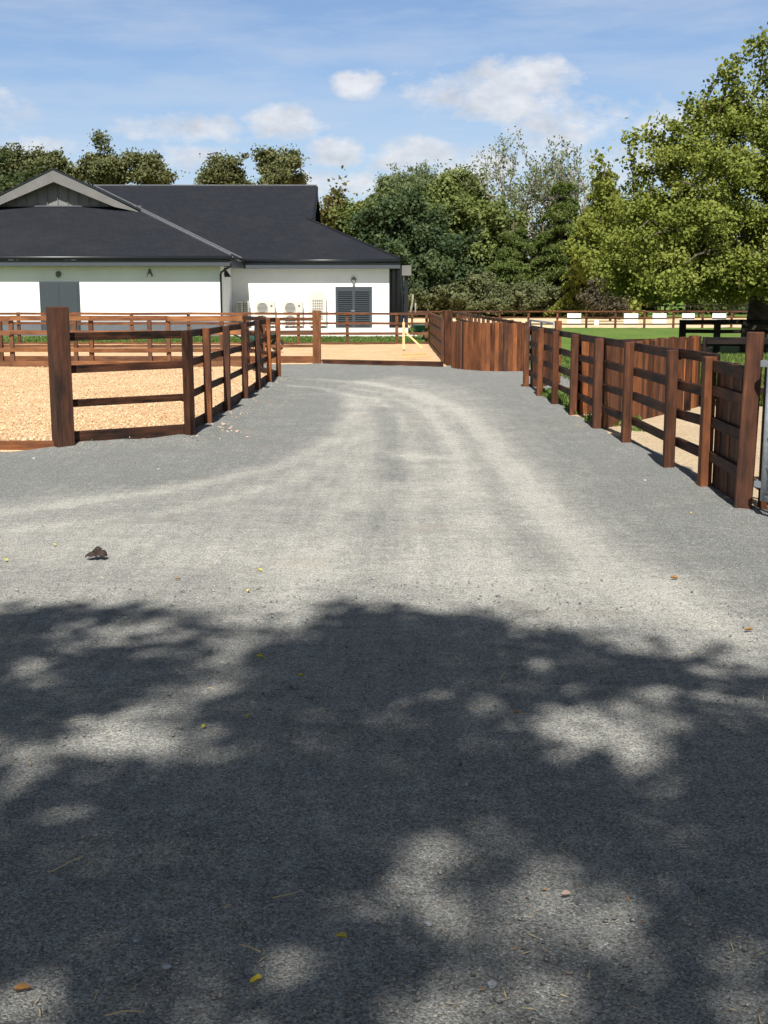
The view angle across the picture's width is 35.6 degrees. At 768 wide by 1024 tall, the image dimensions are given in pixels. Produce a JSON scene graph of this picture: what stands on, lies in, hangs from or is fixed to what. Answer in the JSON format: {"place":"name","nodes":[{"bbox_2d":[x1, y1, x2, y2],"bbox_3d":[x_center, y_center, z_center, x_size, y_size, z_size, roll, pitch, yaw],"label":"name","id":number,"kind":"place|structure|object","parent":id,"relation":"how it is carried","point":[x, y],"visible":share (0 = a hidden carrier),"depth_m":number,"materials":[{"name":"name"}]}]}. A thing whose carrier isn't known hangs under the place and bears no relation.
{"place":"outdoors","nodes":[
{"label":"outdoors","id":0,"kind":"place"},
{"bbox_2d":[3,335,424,341],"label":"lawn grass","id":1,"kind":"structure","parent":0,"point":[290,338],"depth_m":51.06,"materials":[{"name":"green plant"}]},
{"bbox_2d":[409,325,424,339],"bbox_3d":[1.531,-7.778,51.501,0.742,0.669,1.776,-2,10,-10],"label":"wheelbarrow","id":2,"kind":"object","parent":1,"relation":"on","point":[418,328],"visible":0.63,"depth_m":50.93,"materials":[{"name":"teal plastic"}]},
{"bbox_2d":[27,335,416,336],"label":"pavement","id":3,"kind":"structure","parent":0,"point":[336,335],"depth_m":57.68,"materials":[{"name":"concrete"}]},
{"bbox_2d":[0,363,767,1023],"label":"gravel road","id":4,"kind":"structure","parent":0,"point":[438,479],"depth_m":4.80,"materials":[{"name":"grey gravel"}]},
{"bbox_2d":[13,982,31,990],"bbox_3d":[-0.871,1.144,2.879,0.041,0.017,0.021,0,10,0],"label":"fallen leaf","id":5,"kind":"object","parent":4,"relation":"on","point":[21,986],"visible":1,"depth_m":2.88,"materials":[{"name":"orange plant"}]},
{"bbox_2d":[48,856,82,872],"bbox_3d":[-0.940,1.039,3.525,0.009,0.005,0.127,7,12,34],"label":"straw","id":6,"kind":"object","parent":4,"relation":"on","point":[65,864],"visible":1,"depth_m":3.52,"materials":[{"name":"beige plant"}]},
{"bbox_2d":[85,546,107,558],"bbox_3d":[-1.861,0.261,7.744,0.144,0.067,0.112,0,10,0],"label":"crumpled leaf","id":7,"kind":"object","parent":4,"relation":"on","point":[97,551],"visible":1,"depth_m":7.72,"materials":[{"name":"brown plant"}]},
{"bbox_2d":[106,976,112,981],"bbox_3d":[-0.678,1.153,2.947,0.018,0.011,0.021,7,12,34],"label":"pebble","id":8,"kind":"object","parent":4,"relation":"on","point":[109,979],"visible":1,"depth_m":2.94,"materials":[{"name":"stone"}]},
{"bbox_2d":[105,1010,144,1016],"bbox_3d":[-0.604,1.167,2.784,0.092,0.011,0.005,-1,10,-8],"label":"straw","id":9,"kind":"object","parent":4,"relation":"on","point":[125,1011],"visible":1,"depth_m":2.78,"materials":[{"name":"beige plant"}]},
{"bbox_2d":[162,963,170,968],"bbox_3d":[-0.547,1.144,3.008,0.025,0.012,0.018,-1,10,-7],"label":"pebble","id":10,"kind":"object","parent":4,"relation":"on","point":[166,965],"visible":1,"depth_m":3.00,"materials":[{"name":"stone"}]},
{"bbox_2d":[82,377,288,445],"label":"spilled chips","id":11,"kind":"object","parent":4,"relation":"on","point":[224,416],"visible":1,"depth_m":15.25,"materials":[{"name":"beige wood"}]},
{"bbox_2d":[238,944,260,951],"bbox_3d":[-0.345,1.118,3.069,0.068,0.007,0.006,6,11,29],"label":"straw","id":12,"kind":"object","parent":4,"relation":"on","point":[249,947],"visible":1,"depth_m":3.07,"materials":[{"name":"beige plant"}]},
{"bbox_2d":[250,974,261,982],"bbox_3d":[-0.316,1.150,2.946,0.017,0.017,0.039,8,13,37],"label":"fallen leaf","id":13,"kind":"object","parent":4,"relation":"on","point":[255,978],"visible":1,"depth_m":2.95,"materials":[{"name":"yellow plant"}]},
{"bbox_2d":[273,891,296,898],"bbox_3d":[-0.277,1.072,3.343,0.073,0.006,0.005,-5,11,-27],"label":"straw","id":14,"kind":"object","parent":4,"relation":"on","point":[285,894],"visible":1,"depth_m":3.34,"materials":[{"name":"beige plant"}]},
{"bbox_2d":[336,932,346,937],"bbox_3d":[-0.113,1.119,3.162,0.034,0.013,0.016,2,10,10],"label":"fallen leaf","id":15,"kind":"object","parent":4,"relation":"on","point":[343,934],"visible":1,"depth_m":3.16,"materials":[{"name":"plant"}]},
{"bbox_2d":[1,682,761,1015],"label":"leaf crumbs","id":16,"kind":"object","parent":4,"relation":"on","point":[393,886],"visible":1,"depth_m":3.34,"materials":[{"name":"brown plant"}]},
{"bbox_2d":[322,359,442,366],"bbox_3d":[-0.060,-3.851,30.912,3.350,0.140,0.060,4,11,21],"label":"edging board","id":17,"kind":"object","parent":4,"relation":"on","point":[391,363],"visible":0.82,"depth_m":30.86,"materials":[{"name":"brown wood"}]},
{"bbox_2d":[1,541,766,1023],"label":"leaf litter","id":18,"kind":"object","parent":4,"relation":"on","point":[381,815],"visible":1,"depth_m":3.82,"materials":[{"name":"plant"}]},
{"bbox_2d":[424,920,431,925],"bbox_3d":[0.121,1.113,3.233,0.019,0.014,0.024,-6,12,-30],"label":"pebble","id":19,"kind":"object","parent":4,"relation":"on","point":[427,923],"visible":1,"depth_m":3.23,"materials":[{"name":"stone"}]},
{"bbox_2d":[451,321,525,370],"bbox_3d":[2.283,-4.008,28.862,0.713,1.184,2.488,-9,13,-41],"label":"board fence","id":20,"kind":"object","parent":4,"relation":"on","point":[476,346],"visible":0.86,"depth_m":28.21,"materials":[{"name":"brown wood"}]},
{"bbox_2d":[487,979,497,988],"bbox_3d":[0.267,1.163,2.946,0.026,0.016,0.029,-2,10,-11],"label":"pebble","id":21,"kind":"object","parent":4,"relation":"on","point":[491,983],"visible":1,"depth_m":2.94,"materials":[{"name":"stone"}]},
{"bbox_2d":[529,329,556,386],"bbox_3d":[3.092,-2.986,23.264,0.069,1.125,1.317,5,11,28],"label":"board fence","id":22,"kind":"object","parent":4,"relation":"on","point":[547,373],"visible":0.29,"depth_m":23.18,"materials":[{"name":"brown wood"}]},
{"bbox_2d":[561,890,570,895],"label":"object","id":23,"kind":"object","parent":4,"relation":"on","point":[565,892],"visible":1,"depth_m":3.36,"materials":[{"name":"white stone"}]},
{"bbox_2d":[0,0,767,257],"label":"sky","id":24,"kind":"structure","parent":0,"point":[361,86],"materials":[{"name":"blue"}]},
{"bbox_2d":[88,314,746,354],"bbox_3d":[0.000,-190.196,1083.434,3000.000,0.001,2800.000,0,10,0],"label":"ground","id":25,"kind":"structure","parent":0,"point":[635,333],"depth_m":62.26,"materials":[{"name":"green plant"}]},
{"bbox_2d":[0,142,39,177],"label":"pine tree","id":26,"kind":"object","parent":25,"relation":"on","point":[19,162],"visible":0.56,"depth_m":94.02,"materials":[{"name":"green plant"}]},
{"bbox_2d":[0,151,72,195],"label":"broadleaf tree","id":27,"kind":"object","parent":25,"relation":"on","point":[10,180],"visible":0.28,"depth_m":88.72,"materials":[{"name":"green plant"}]},
{"bbox_2d":[25,141,90,181],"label":"pine tree","id":28,"kind":"object","parent":25,"relation":"on","point":[54,159],"visible":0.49,"depth_m":95.41,"materials":[{"name":"green plant"}]},
{"bbox_2d":[72,129,143,184],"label":"pine tree","id":29,"kind":"object","parent":25,"relation":"on","point":[99,168],"visible":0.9,"depth_m":93.78,"materials":[{"name":"green plant"}]},
{"bbox_2d":[0,316,249,366],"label":"rail fence","id":30,"kind":"object","parent":25,"relation":"on","point":[91,349],"visible":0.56,"depth_m":28.96,"materials":[{"name":"brown wood"}]},
{"bbox_2d":[0,366,266,451],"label":"wood chip bed","id":31,"kind":"object","parent":25,"relation":"on","point":[112,377],"visible":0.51,"depth_m":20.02,"materials":[{"name":"beige wood"}]},
{"bbox_2d":[0,440,53,449],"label":"edging board","id":32,"kind":"object","parent":31,"relation":"on","point":[16,445],"visible":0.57,"depth_m":13.29,"materials":[{"name":"brown wood"}]},
{"bbox_2d":[119,148,189,184],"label":"pine tree","id":33,"kind":"object","parent":25,"relation":"on","point":[149,169],"visible":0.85,"depth_m":94.83,"materials":[{"name":"green plant"}]},
{"bbox_2d":[0,310,320,363],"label":"rail fence","id":34,"kind":"object","parent":25,"relation":"on","point":[315,319],"visible":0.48,"depth_m":31.57,"materials":[{"name":"brown wood"}]},
{"bbox_2d":[46,306,280,447],"bbox_3d":[-2.936,-2.749,20.881,1.537,1.737,15.852,0,10,0],"label":"rail fence","id":35,"kind":"object","parent":25,"relation":"on","point":[62,369],"visible":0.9,"depth_m":13.96,"materials":[{"name":"brown wood"}]},
{"bbox_2d":[0,168,410,335],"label":"stable building","id":36,"kind":"structure","parent":25,"relation":"on","point":[72,244],"depth_m":59.24,"materials":[{"name":"concrete"}]},
{"bbox_2d":[39,282,80,330],"bbox_3d":[-15.160,-9.561,55.945,1.873,2.413,0.070,0,10,0],"label":"door","id":37,"kind":"structure","parent":36,"relation":"in","point":[52,294],"depth_m":55.82,"materials":[{"name":"grey paint"}]},
{"bbox_2d":[236,301,243,321],"bbox_3d":[-7.153,-9.857,59.485,0.295,1.299,0.615,0,10,0],"label":"air conditioning unit","id":38,"kind":"object","parent":36,"relation":"on","point":[240,307],"visible":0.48,"depth_m":59.15,"materials":[{"name":"white metal"}]},
{"bbox_2d":[243,301,249,321],"bbox_3d":[-6.850,-9.883,59.633,0.245,1.299,0.615,0,10,0],"label":"air conditioning unit","id":39,"kind":"object","parent":36,"relation":"on","point":[246,304],"visible":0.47,"depth_m":59.30,"materials":[{"name":"white metal"}]},
{"bbox_2d":[255,301,275,327],"bbox_3d":[-5.922,-9.867,59.720,0.976,1.318,0.449,0,10,0],"label":"air conditioning unit","id":40,"kind":"object","parent":36,"relation":"on","point":[266,306],"visible":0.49,"depth_m":59.47,"materials":[{"name":"white metal"}]},
{"bbox_2d":[283,301,302,327],"bbox_3d":[-4.542,-9.867,59.720,0.976,1.318,0.449,0,10,0],"label":"air conditioning unit","id":41,"kind":"object","parent":36,"relation":"on","point":[292,306],"visible":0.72,"depth_m":59.48,"materials":[{"name":"white metal"}]},
{"bbox_2d":[309,291,326,327],"bbox_3d":[-3.306,-10.113,59.699,0.848,1.809,0.605,0,10,0],"label":"air conditioning unit","id":42,"kind":"object","parent":36,"relation":"on","point":[317,300],"visible":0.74,"depth_m":59.38,"materials":[{"name":"white metal"}]},
{"bbox_2d":[335,287,371,327],"bbox_3d":[-1.520,-10.293,60.043,1.841,2.025,0.145,0,10,0],"label":"door","id":43,"kind":"structure","parent":36,"relation":"in","point":[347,299],"depth_m":60.02,"materials":[{"name":"grey paint"}]},
{"bbox_2d":[0,312,431,344],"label":"rail fence","id":44,"kind":"object","parent":25,"relation":"on","point":[347,333],"visible":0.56,"depth_m":44.66,"materials":[{"name":"brown wood"}]},
{"bbox_2d":[193,149,255,184],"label":"pine tree","id":45,"kind":"object","parent":25,"relation":"on","point":[220,170],"visible":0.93,"depth_m":94.98,"materials":[{"name":"green plant"}]},
{"bbox_2d":[3,344,446,365],"bbox_3d":[-9.140,-4.830,37.584,22.120,0.438,14.700,0,10,0],"label":"wood chip arena","id":46,"kind":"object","parent":25,"relation":"on","point":[390,352],"visible":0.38,"depth_m":37.21},
{"bbox_2d":[234,334,283,350],"bbox_3d":[-3.998,-5.313,37.125,1.776,0.669,0.742,-3,10,-15],"label":"wheelbarrow","id":47,"kind":"object","parent":46,"relation":"on","point":[251,338],"visible":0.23,"depth_m":37.20,"materials":[{"name":"teal plastic"}]},
{"bbox_2d":[402,322,422,348],"bbox_3d":[0.930,-5.726,38.792,0.685,0.865,0.092,2,10,9],"label":"timber stake","id":48,"kind":"object","parent":46,"relation":"on","point":[403,337],"visible":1,"depth_m":38.77,"materials":[{"name":"yellow wood"}]},
{"bbox_2d":[400,353,426,355],"bbox_3d":[0.864,-4.540,34.398,0.050,0.050,1.123,9,13,42],"label":"timber length","id":49,"kind":"object","parent":46,"relation":"on","point":[413,354],"visible":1,"depth_m":34.38,"materials":[{"name":"beige wood"}]},
{"bbox_2d":[404,355,431,357],"bbox_3d":[0.931,-4.263,32.840,0.050,0.050,1.063,10,14,44],"label":"timber length","id":50,"kind":"object","parent":46,"relation":"on","point":[418,356],"visible":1,"depth_m":32.81,"materials":[{"name":"beige wood"}]},
{"bbox_2d":[238,143,311,184],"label":"pine tree","id":51,"kind":"object","parent":25,"relation":"on","point":[274,167],"visible":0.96,"depth_m":93.90,"materials":[{"name":"green plant"}]},
{"bbox_2d":[319,165,371,235],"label":"broadleaf tree","id":52,"kind":"object","parent":25,"relation":"on","point":[330,199],"visible":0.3,"depth_m":123.65,"materials":[{"name":"green plant"}]},
{"bbox_2d":[327,181,394,238],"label":"broadleaf tree","id":53,"kind":"object","parent":25,"relation":"on","point":[348,207],"visible":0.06,"depth_m":120.78,"materials":[{"name":"green plant"}]},
{"bbox_2d":[367,159,440,207],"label":"willow tree","id":54,"kind":"object","parent":25,"relation":"on","point":[419,178],"visible":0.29,"depth_m":122.87,"materials":[{"name":"green plant"}]},
{"bbox_2d":[337,186,485,316],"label":"maple tree","id":55,"kind":"object","parent":25,"relation":"on","point":[402,227],"visible":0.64,"depth_m":111.53,"materials":[{"name":"green plant"}]},
{"bbox_2d":[410,294,413,312],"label":"post","id":56,"kind":"object","parent":25,"relation":"on","point":[411,307],"visible":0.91,"depth_m":68.91,"materials":[{"name":"white wood"}]},
{"bbox_2d":[403,283,449,316],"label":"round shrub","id":57,"kind":"object","parent":25,"relation":"on","point":[419,293],"visible":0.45,"depth_m":110.45,"materials":[{"name":"green plant"}]},
{"bbox_2d":[425,313,443,363],"bbox_3d":[1.594,-5.598,37.867,0.170,1.315,14.525,0,10,0],"label":"rail and board fence","id":58,"kind":"object","parent":25,"relation":"on","point":[436,333],"visible":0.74,"depth_m":37.55,"materials":[{"name":"brown wood"}]},
{"bbox_2d":[443,310,452,365],"bbox_3d":[1.632,-4.432,30.755,0.200,1.500,0.260,-2,10,-11],"label":"gate post","id":59,"kind":"object","parent":25,"relation":"on","point":[448,316],"visible":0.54,"depth_m":30.61,"materials":[{"name":"brown wood"}]},
{"bbox_2d":[415,279,483,316],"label":"round shrub","id":60,"kind":"object","parent":25,"relation":"on","point":[448,294],"visible":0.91,"depth_m":110.40,"materials":[{"name":"green plant"}]},
{"bbox_2d":[402,159,539,285],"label":"broadleaf tree","id":61,"kind":"object","parent":25,"relation":"on","point":[469,207],"visible":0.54,"depth_m":116.46,"materials":[{"name":"green plant"}]},
{"bbox_2d":[458,268,518,316],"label":"round shrub","id":62,"kind":"object","parent":25,"relation":"on","point":[491,288],"visible":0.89,"depth_m":110.76,"materials":[{"name":"green plant"}]},
{"bbox_2d":[456,312,528,345],"bbox_3d":[3.435,-6.344,42.422,0.159,1.303,27.861,0,10,0],"label":"rail fence","id":63,"kind":"object","parent":25,"relation":"on","point":[475,316],"visible":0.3,"depth_m":42.90,"materials":[{"name":"brown wood"}]},
{"bbox_2d":[434,126,582,258],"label":"open crowned tree","id":64,"kind":"object","parent":25,"relation":"on","point":[514,195],"visible":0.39,"depth_m":119.28,"materials":[{"name":"green plant"}]},
{"bbox_2d":[479,220,543,316],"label":"conifer tree","id":65,"kind":"object","parent":25,"relation":"on","point":[514,260],"visible":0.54,"depth_m":114.13,"materials":[{"name":"green plant"}]},
{"bbox_2d":[497,277,553,316],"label":"round shrub","id":66,"kind":"object","parent":25,"relation":"on","point":[523,295],"visible":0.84,"depth_m":110.67,"materials":[{"name":"green plant"}]},
{"bbox_2d":[515,224,564,316],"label":"conifer tree","id":67,"kind":"object","parent":25,"relation":"on","point":[536,239],"visible":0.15,"depth_m":117.62,"materials":[{"name":"green plant"}]},
{"bbox_2d":[526,275,582,316],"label":"round shrub","id":68,"kind":"object","parent":25,"relation":"on","point":[556,294],"visible":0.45,"depth_m":111.12,"materials":[{"name":"green plant"}]},
{"bbox_2d":[483,135,626,274],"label":"open crowned tree","id":69,"kind":"object","parent":25,"relation":"on","point":[576,194],"visible":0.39,"depth_m":118.44,"materials":[{"name":"green plant"}]},
{"bbox_2d":[554,321,561,383],"bbox_3d":[3.470,-3.145,23.918,0.120,1.350,0.120,-2,10,-11],"label":"gate post","id":70,"kind":"object","parent":25,"relation":"on","point":[557,325],"visible":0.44,"depth_m":23.81,"materials":[{"name":"brown wood"}]},
{"bbox_2d":[529,319,553,364],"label":"metal gate","id":71,"kind":"structure","parent":70,"relation":"attached to","point":[541,322],"depth_m":26.01,"materials":[{"name":"metal"}]},
{"bbox_2d":[521,175,606,318],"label":"conifer tree","id":72,"kind":"object","parent":25,"relation":"on","point":[559,229],"visible":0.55,"depth_m":112.25,"materials":[{"name":"green plant"}]},
{"bbox_2d":[552,288,594,316],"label":"round shrub","id":73,"kind":"object","parent":25,"relation":"on","point":[576,307],"visible":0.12,"depth_m":110.84,"materials":[{"name":"green plant"}]},
{"bbox_2d":[403,310,747,327],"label":"rail fence","id":74,"kind":"object","parent":25,"relation":"on","point":[615,317],"visible":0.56,"depth_m":73.94,"materials":[{"name":"brown wood"}]},
{"bbox_2d":[567,313,580,323],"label":"white panel","id":75,"kind":"object","parent":74,"relation":"attached to","point":[573,318],"visible":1,"depth_m":73.88,"materials":[{"name":"white plastic"}]},
{"bbox_2d":[624,313,637,323],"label":"white panel","id":76,"kind":"object","parent":74,"relation":"attached to","point":[630,318],"visible":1,"depth_m":73.88,"materials":[{"name":"white plastic"}]},
{"bbox_2d":[652,313,666,323],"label":"white panel","id":77,"kind":"object","parent":74,"relation":"attached to","point":[658,318],"visible":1,"depth_m":73.88,"materials":[{"name":"white plastic"}]},
{"bbox_2d":[682,313,694,319],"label":"white panel","id":78,"kind":"object","parent":74,"relation":"attached to","point":[688,316],"visible":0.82,"depth_m":73.86,"materials":[{"name":"white plastic"}]},
{"bbox_2d":[712,313,725,319],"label":"white panel","id":79,"kind":"object","parent":74,"relation":"attached to","point":[716,316],"visible":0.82,"depth_m":73.86,"materials":[{"name":"white plastic"}]},
{"bbox_2d":[403,305,747,316],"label":"rail fence","id":80,"kind":"object","parent":25,"relation":"on","point":[665,306],"visible":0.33,"depth_m":111.34,"materials":[{"name":"brown wood"}]},
{"bbox_2d":[439,241,748,314],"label":"woodland","id":81,"kind":"object","parent":25,"relation":"on","point":[691,308],"depth_m":147.16,"materials":[{"name":"green plant"}]},
{"bbox_2d":[543,166,647,318],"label":"conifer tree","id":82,"kind":"object","parent":25,"relation":"on","point":[569,295],"visible":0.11,"depth_m":109.08,"materials":[{"name":"green plant"}]},
{"bbox_2d":[576,277,633,321],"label":"round shrub","id":83,"kind":"object","parent":25,"relation":"on","point":[595,298],"visible":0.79,"depth_m":94.01,"materials":[{"name":"green plant"}]},
{"bbox_2d":[557,182,661,316],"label":"broadleaf tree","id":84,"kind":"object","parent":25,"relation":"on","point":[581,250],"visible":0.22,"depth_m":104.51,"materials":[{"name":"green plant"}]},
{"bbox_2d":[523,325,720,486],"bbox_3d":[2.762,-1.794,16.604,0.208,1.347,12.456,0,10,-1],"label":"rail fence","id":85,"kind":"object","parent":25,"relation":"on","point":[671,381],"visible":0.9,"depth_m":13.50,"materials":[{"name":"brown wood"}]},
{"bbox_2d":[577,338,693,413],"bbox_3d":[3.686,-1.940,17.559,1.902,1.195,0.170,-4,11,-20],"label":"board fence","id":86,"kind":"object","parent":25,"relation":"on","point":[584,368],"visible":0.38,"depth_m":17.24,"materials":[{"name":"brown wood"}]},
{"bbox_2d":[591,335,701,428],"bbox_3d":[3.771,-1.834,16.850,0.170,1.234,3.791,6,12,32],"label":"board fence","id":87,"kind":"object","parent":25,"relation":"on","point":[652,363],"visible":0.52,"depth_m":16.46,"materials":[{"name":"brown wood"}]},
{"bbox_2d":[582,22,767,352],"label":"broadleaf tree","id":88,"kind":"object","parent":25,"relation":"on","point":[658,254],"visible":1,"depth_m":36.52,"materials":[{"name":"green plant"}]},
{"bbox_2d":[649,241,753,315],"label":"broadleaf tree","id":89,"kind":"object","parent":25,"relation":"on","point":[708,308],"visible":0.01,"depth_m":115.25,"materials":[{"name":"green plant"}]},
{"bbox_2d":[679,319,767,353],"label":"rail fence","id":90,"kind":"object","parent":25,"relation":"on","point":[717,331],"visible":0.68,"depth_m":38.08,"materials":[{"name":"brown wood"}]},
{"bbox_2d":[709,360,743,500],"bbox_3d":[2.873,-0.657,9.975,0.075,1.175,1.046,0,10,2],"label":"boarded bay","id":91,"kind":"object","parent":25,"relation":"on","point":[727,389],"visible":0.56,"depth_m":10.01,"materials":[{"name":"brown wood"}]},
{"bbox_2d":[700,337,767,406],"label":"rail fence","id":92,"kind":"object","parent":25,"relation":"on","point":[706,341],"visible":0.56,"depth_m":18.16,"materials":[{"name":"black wood"}]},
{"bbox_2d":[734,332,767,509],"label":"gate post","id":93,"kind":"object","parent":25,"relation":"on","point":[752,376],"visible":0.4,"depth_m":9.28,"materials":[{"name":"brown wood"}]},
{"bbox_2d":[754,360,767,501],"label":"metal gate","id":94,"kind":"structure","parent":93,"relation":"attached to","point":[762,484],"depth_m":9.07,"materials":[{"name":"metal"}]},
{"bbox_2d":[758,367,766,489],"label":"board fence","id":95,"kind":"object","parent":25,"relation":"on","point":[765,373],"visible":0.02,"depth_m":10.23,"materials":[{"name":"brown wood"}]},
{"bbox_2d":[403,318,746,327],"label":"arena ground","id":96,"kind":"structure","parent":0,"point":[605,320],"depth_m":90.56,"materials":[{"name":"beige sand"}]},
{"bbox_2d":[631,426,644,431],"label":"verge grass","id":97,"kind":"structure","parent":0,"point":[636,428],"depth_m":15.00,"materials":[{"name":"green plant"}]},
{"bbox_2d":[529,352,767,405],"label":"paddock grass","id":98,"kind":"structure","parent":0,"point":[739,358],"depth_m":31.82,"materials":[{"name":"green plant"}]},
{"bbox_2d":[541,387,641,426],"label":"verge grass","id":99,"kind":"structure","parent":98,"relation":"on","point":[563,396],"depth_m":19.16,"materials":[{"name":"green plant"}]},
{"bbox_2d":[699,373,763,405],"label":"long grass","id":100,"kind":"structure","parent":98,"relation":"on","point":[761,394],"depth_m":18.70,"materials":[{"name":"green plant"}]},
{"bbox_2d":[571,406,762,505],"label":"sandy path","id":101,"kind":"structure","parent":0,"point":[687,431],"depth_m":14.25,"materials":[{"name":"beige sand"}]},
{"bbox_2d":[647,301,746,313],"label":"terrain bank","id":102,"kind":"structure","parent":0,"point":[672,308],"depth_m":157.52,"materials":[{"name":"green plant"}]}
]}

